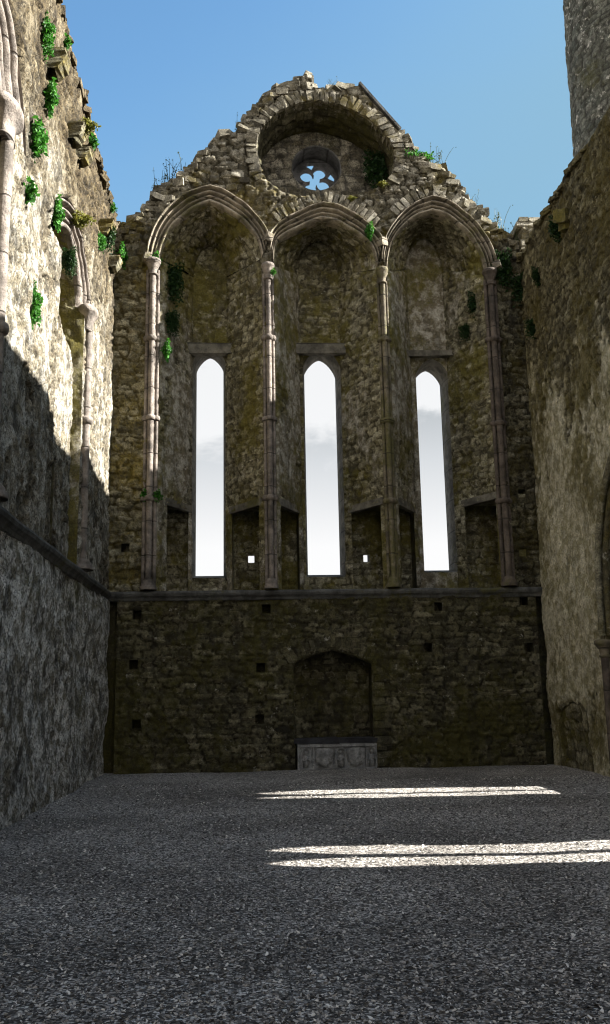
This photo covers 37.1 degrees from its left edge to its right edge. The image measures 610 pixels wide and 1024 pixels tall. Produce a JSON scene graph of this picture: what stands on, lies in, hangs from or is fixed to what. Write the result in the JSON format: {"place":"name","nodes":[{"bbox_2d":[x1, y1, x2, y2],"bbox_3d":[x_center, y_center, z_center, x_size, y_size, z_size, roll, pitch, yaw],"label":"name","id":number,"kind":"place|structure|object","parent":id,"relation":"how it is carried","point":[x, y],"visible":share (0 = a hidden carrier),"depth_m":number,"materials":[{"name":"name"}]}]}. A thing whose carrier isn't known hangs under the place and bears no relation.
{"place":"outdoors","nodes":[
{"label":"outdoors","id":0,"kind":"place"},
{"bbox_2d":[0,764,609,1023],"bbox_3d":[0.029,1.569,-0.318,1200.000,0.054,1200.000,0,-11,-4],"label":"ground","id":1,"kind":"structure","parent":0,"point":[282,777],"depth_m":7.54,"materials":[{"name":"grey gravel"}]},
{"bbox_2d":[0,0,122,830],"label":"side wall","id":2,"kind":"structure","parent":1,"relation":"on","point":[56,397],"depth_m":14.74,"materials":[{"name":"grey stone"}]},
{"bbox_2d":[23,176,40,204],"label":"leafy sprig","id":3,"kind":"object","parent":2,"relation":"attached to","point":[31,191],"visible":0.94,"depth_m":13.01,"materials":[{"name":"green plant"}]},
{"bbox_2d":[30,280,43,329],"bbox_3d":[-3.958,-3.037,13.394,0.214,0.778,0.310,3,-12,-21],"label":"wall fern","id":4,"kind":"object","parent":2,"relation":"attached to","point":[35,314],"depth_m":13.34,"materials":[{"name":"green plant"}]},
{"bbox_2d":[29,115,48,162],"bbox_3d":[-3.991,-5.576,13.595,0.336,0.637,0.636,3,-12,-20],"label":"wall fern","id":5,"kind":"object","parent":2,"relation":"attached to","point":[40,137],"depth_m":13.51,"materials":[{"name":"green plant"}]},
{"bbox_2d":[42,10,55,62],"bbox_3d":[-4.040,-7.503,14.343,0.239,0.870,0.346,-1,-11,-1],"label":"wall fern","id":6,"kind":"object","parent":2,"relation":"attached to","point":[48,38],"depth_m":14.29,"materials":[{"name":"green plant"}]},
{"bbox_2d":[43,77,59,119],"bbox_3d":[-4.065,-6.570,14.481,0.344,0.691,0.495,-1,-11,-1],"label":"wall fern","id":7,"kind":"object","parent":2,"relation":"attached to","point":[51,97],"depth_m":14.41,"materials":[{"name":"green plant"}]},
{"bbox_2d":[52,194,65,232],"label":"wall fern","id":8,"kind":"object","parent":2,"relation":"attached to","point":[59,215],"depth_m":14.95,"materials":[{"name":"green plant"}]},
{"bbox_2d":[63,33,72,50],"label":"leafy sprig","id":9,"kind":"object","parent":2,"relation":"attached to","point":[67,42],"visible":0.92,"depth_m":15.79,"materials":[{"name":"green plant"}]},
{"bbox_2d":[61,246,77,279],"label":"ivy clump","id":10,"kind":"object","parent":2,"relation":"attached to","point":[69,262],"visible":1,"depth_m":15.98,"materials":[{"name":"green plant"}]},
{"bbox_2d":[70,209,96,229],"bbox_3d":[-4.219,-5.452,17.003,0.543,0.362,0.394,6,-13,-30],"label":"moss cushion","id":11,"kind":"object","parent":2,"relation":"on","point":[82,220],"visible":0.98,"depth_m":16.96,"materials":[{"name":"yellow plant"}]},
{"bbox_2d":[78,116,101,134],"bbox_3d":[-3.979,-7.018,16.565,0.471,0.313,0.341,5,-13,-26],"label":"moss cushion","id":12,"kind":"object","parent":2,"relation":"on","point":[91,124],"visible":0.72,"depth_m":16.53,"materials":[{"name":"yellow plant"}]},
{"bbox_2d":[88,132,99,149],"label":"leafy sprig","id":13,"kind":"object","parent":2,"relation":"attached to","point":[93,142],"visible":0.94,"depth_m":18.53,"materials":[{"name":"green plant"}]},
{"bbox_2d":[97,231,106,253],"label":"wall fern","id":14,"kind":"object","parent":2,"relation":"attached to","point":[102,240],"depth_m":19.29,"materials":[{"name":"green plant"}]},
{"bbox_2d":[103,226,115,254],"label":"ivy clump","id":15,"kind":"object","parent":2,"relation":"attached to","point":[110,237],"visible":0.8,"depth_m":19.87,"materials":[{"name":"green plant"}]},
{"bbox_2d":[110,202,117,212],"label":"leafy sprig","id":16,"kind":"object","parent":2,"relation":"attached to","point":[113,207],"visible":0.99,"depth_m":21.19,"materials":[{"name":"green plant"}]},
{"bbox_2d":[103,70,553,773],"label":"gable wall","id":17,"kind":"structure","parent":1,"relation":"on","point":[269,656],"depth_m":22.09,"materials":[{"name":"stone"}]},
{"bbox_2d":[116,241,128,269],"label":"wall fern","id":18,"kind":"object","parent":17,"relation":"attached to","point":[122,250],"depth_m":22.04,"materials":[{"name":"green plant"}]},
{"bbox_2d":[139,489,146,501],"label":"leafy sprig","id":19,"kind":"object","parent":17,"relation":"attached to","point":[144,494],"visible":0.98,"depth_m":20.93,"materials":[{"name":"green plant"}]},
{"bbox_2d":[152,251,162,264],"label":"leafy sprig","id":20,"kind":"object","parent":17,"relation":"attached to","point":[158,254],"visible":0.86,"depth_m":22.11,"materials":[{"name":"green plant"}]},
{"bbox_2d":[152,489,163,502],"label":"leafy sprig","id":21,"kind":"object","parent":17,"relation":"attached to","point":[157,494],"visible":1,"depth_m":20.95,"materials":[{"name":"green plant"}]},
{"bbox_2d":[151,168,178,188],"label":"weed tuft","id":22,"kind":"object","parent":17,"relation":"on","point":[164,178],"visible":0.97,"depth_m":22.77,"materials":[{"name":"green plant"}]},
{"bbox_2d":[160,338,172,362],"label":"wall fern","id":23,"kind":"object","parent":17,"relation":"attached to","point":[166,350],"depth_m":21.72,"materials":[{"name":"green plant"}]},
{"bbox_2d":[164,309,179,338],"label":"ivy clump","id":24,"kind":"object","parent":17,"relation":"attached to","point":[173,321],"visible":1,"depth_m":22.14,"materials":[{"name":"green plant"}]},
{"bbox_2d":[163,152,185,180],"bbox_3d":[-3.238,-8.631,22.870,0.567,0.671,0.456,-9,-14,34],"label":"weed tuft","id":25,"kind":"object","parent":17,"relation":"on","point":[172,167],"visible":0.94,"depth_m":22.84,"materials":[{"name":"plant"}]},
{"bbox_2d":[165,262,184,307],"bbox_3d":[-3.269,-5.628,22.402,0.646,1.219,0.368,0,-12,-7],"label":"ivy clump","id":26,"kind":"object","parent":17,"relation":"attached to","point":[174,282],"visible":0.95,"depth_m":22.37,"materials":[{"name":"green plant"}]},
{"bbox_2d":[270,267,276,275],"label":"leafy sprig","id":27,"kind":"object","parent":17,"relation":"attached to","point":[273,271],"visible":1,"depth_m":22.14,"materials":[{"name":"green plant"}]},
{"bbox_2d":[348,195,355,201],"bbox_3d":[1.165,-7.852,22.807,0.272,0.181,0.197,0,-12,-6],"label":"moss cushion","id":28,"kind":"object","parent":17,"relation":"attached to","point":[352,198],"visible":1,"depth_m":22.78,"materials":[{"name":"yellow plant"}]},
{"bbox_2d":[364,221,373,241],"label":"wall fern","id":29,"kind":"object","parent":17,"relation":"attached to","point":[369,230],"depth_m":22.53,"materials":[{"name":"green plant"}]},
{"bbox_2d":[361,149,387,188],"bbox_3d":[1.835,-8.946,23.873,0.730,1.378,0.416,-2,-11,3],"label":"ivy clump","id":30,"kind":"object","parent":17,"relation":"attached to","point":[375,169],"visible":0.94,"depth_m":23.84,"materials":[{"name":"green plant"}]},
{"bbox_2d":[377,180,389,187],"bbox_3d":[1.973,-8.265,22.942,0.308,0.205,0.223,9,-15,-40],"label":"moss cushion","id":31,"kind":"object","parent":17,"relation":"attached to","point":[383,183],"visible":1,"depth_m":22.93,"materials":[{"name":"yellow plant"}]},
{"bbox_2d":[404,148,434,160],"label":"grass tuft","id":32,"kind":"object","parent":17,"relation":"on","point":[416,153],"visible":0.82,"depth_m":23.23,"materials":[{"name":"green plant"}]},
{"bbox_2d":[428,146,453,163],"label":"weed tuft","id":33,"kind":"object","parent":17,"relation":"on","point":[439,158],"visible":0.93,"depth_m":23.41,"materials":[{"name":"plant"}]},
{"bbox_2d":[458,323,469,342],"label":"ivy clump","id":34,"kind":"object","parent":17,"relation":"attached to","point":[465,330],"visible":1,"depth_m":22.90,"materials":[{"name":"green plant"}]},
{"bbox_2d":[466,290,476,319],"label":"ivy clump","id":35,"kind":"object","parent":17,"relation":"attached to","point":[472,306],"visible":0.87,"depth_m":22.86,"materials":[{"name":"green plant"}]},
{"bbox_2d":[490,247,512,291],"bbox_3d":[4.903,-6.052,22.683,0.618,1.166,0.352,0,-11,-4],"label":"ivy clump","id":36,"kind":"object","parent":17,"relation":"attached to","point":[503,273],"visible":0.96,"depth_m":22.65,"materials":[{"name":"green plant"}]},
{"bbox_2d":[491,205,512,228],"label":"weed tuft","id":37,"kind":"object","parent":17,"relation":"on","point":[500,220],"visible":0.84,"depth_m":23.10,"materials":[{"name":"plant"}]},
{"bbox_2d":[508,272,523,306],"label":"ivy clump","id":38,"kind":"object","parent":17,"relation":"attached to","point":[518,278],"visible":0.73,"depth_m":22.59,"materials":[{"name":"green plant"}]},
{"bbox_2d":[294,736,377,769],"bbox_3d":[0.672,5.398,20.334,1.850,0.705,0.784,0,-11,-4],"label":"tomb chest","id":39,"kind":"object","parent":1,"relation":"on","point":[325,753],"visible":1,"depth_m":20.00,"materials":[{"name":"stone"}]},
{"bbox_2d":[511,106,609,776],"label":"side wall","id":40,"kind":"structure","parent":1,"relation":"on","point":[566,303],"depth_m":19.08,"materials":[{"name":"stone"}]},
{"bbox_2d":[524,318,535,340],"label":"ivy clump","id":41,"kind":"object","parent":40,"relation":"attached to","point":[531,327],"visible":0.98,"depth_m":21.64,"materials":[{"name":"green plant"}]},
{"bbox_2d":[531,266,540,287],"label":"ivy clump","id":42,"kind":"object","parent":40,"relation":"attached to","point":[535,275],"visible":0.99,"depth_m":21.25,"materials":[{"name":"green plant"}]},
{"bbox_2d":[547,215,561,242],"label":"ivy clump","id":43,"kind":"object","parent":40,"relation":"attached to","point":[553,228],"visible":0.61,"depth_m":19.86,"materials":[{"name":"green plant"}]},
{"bbox_2d":[560,702,593,771],"bbox_3d":[5.725,4.753,19.276,0.118,1.427,2.072,0,-11,-4],"label":"blocked doorway","id":44,"kind":"structure","parent":40,"relation":"in","point":[576,752],"depth_m":19.25,"materials":[{"name":"stone"}]},
{"bbox_2d":[61,0,573,575],"label":"sky","id":45,"kind":"structure","parent":0,"point":[486,80],"materials":[{"name":"blue"}]},
{"bbox_2d":[563,0,609,156],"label":"round tower","id":46,"kind":"structure","parent":0,"point":[587,35],"depth_m":30.02,"materials":[{"name":"grey stone"}]}
]}

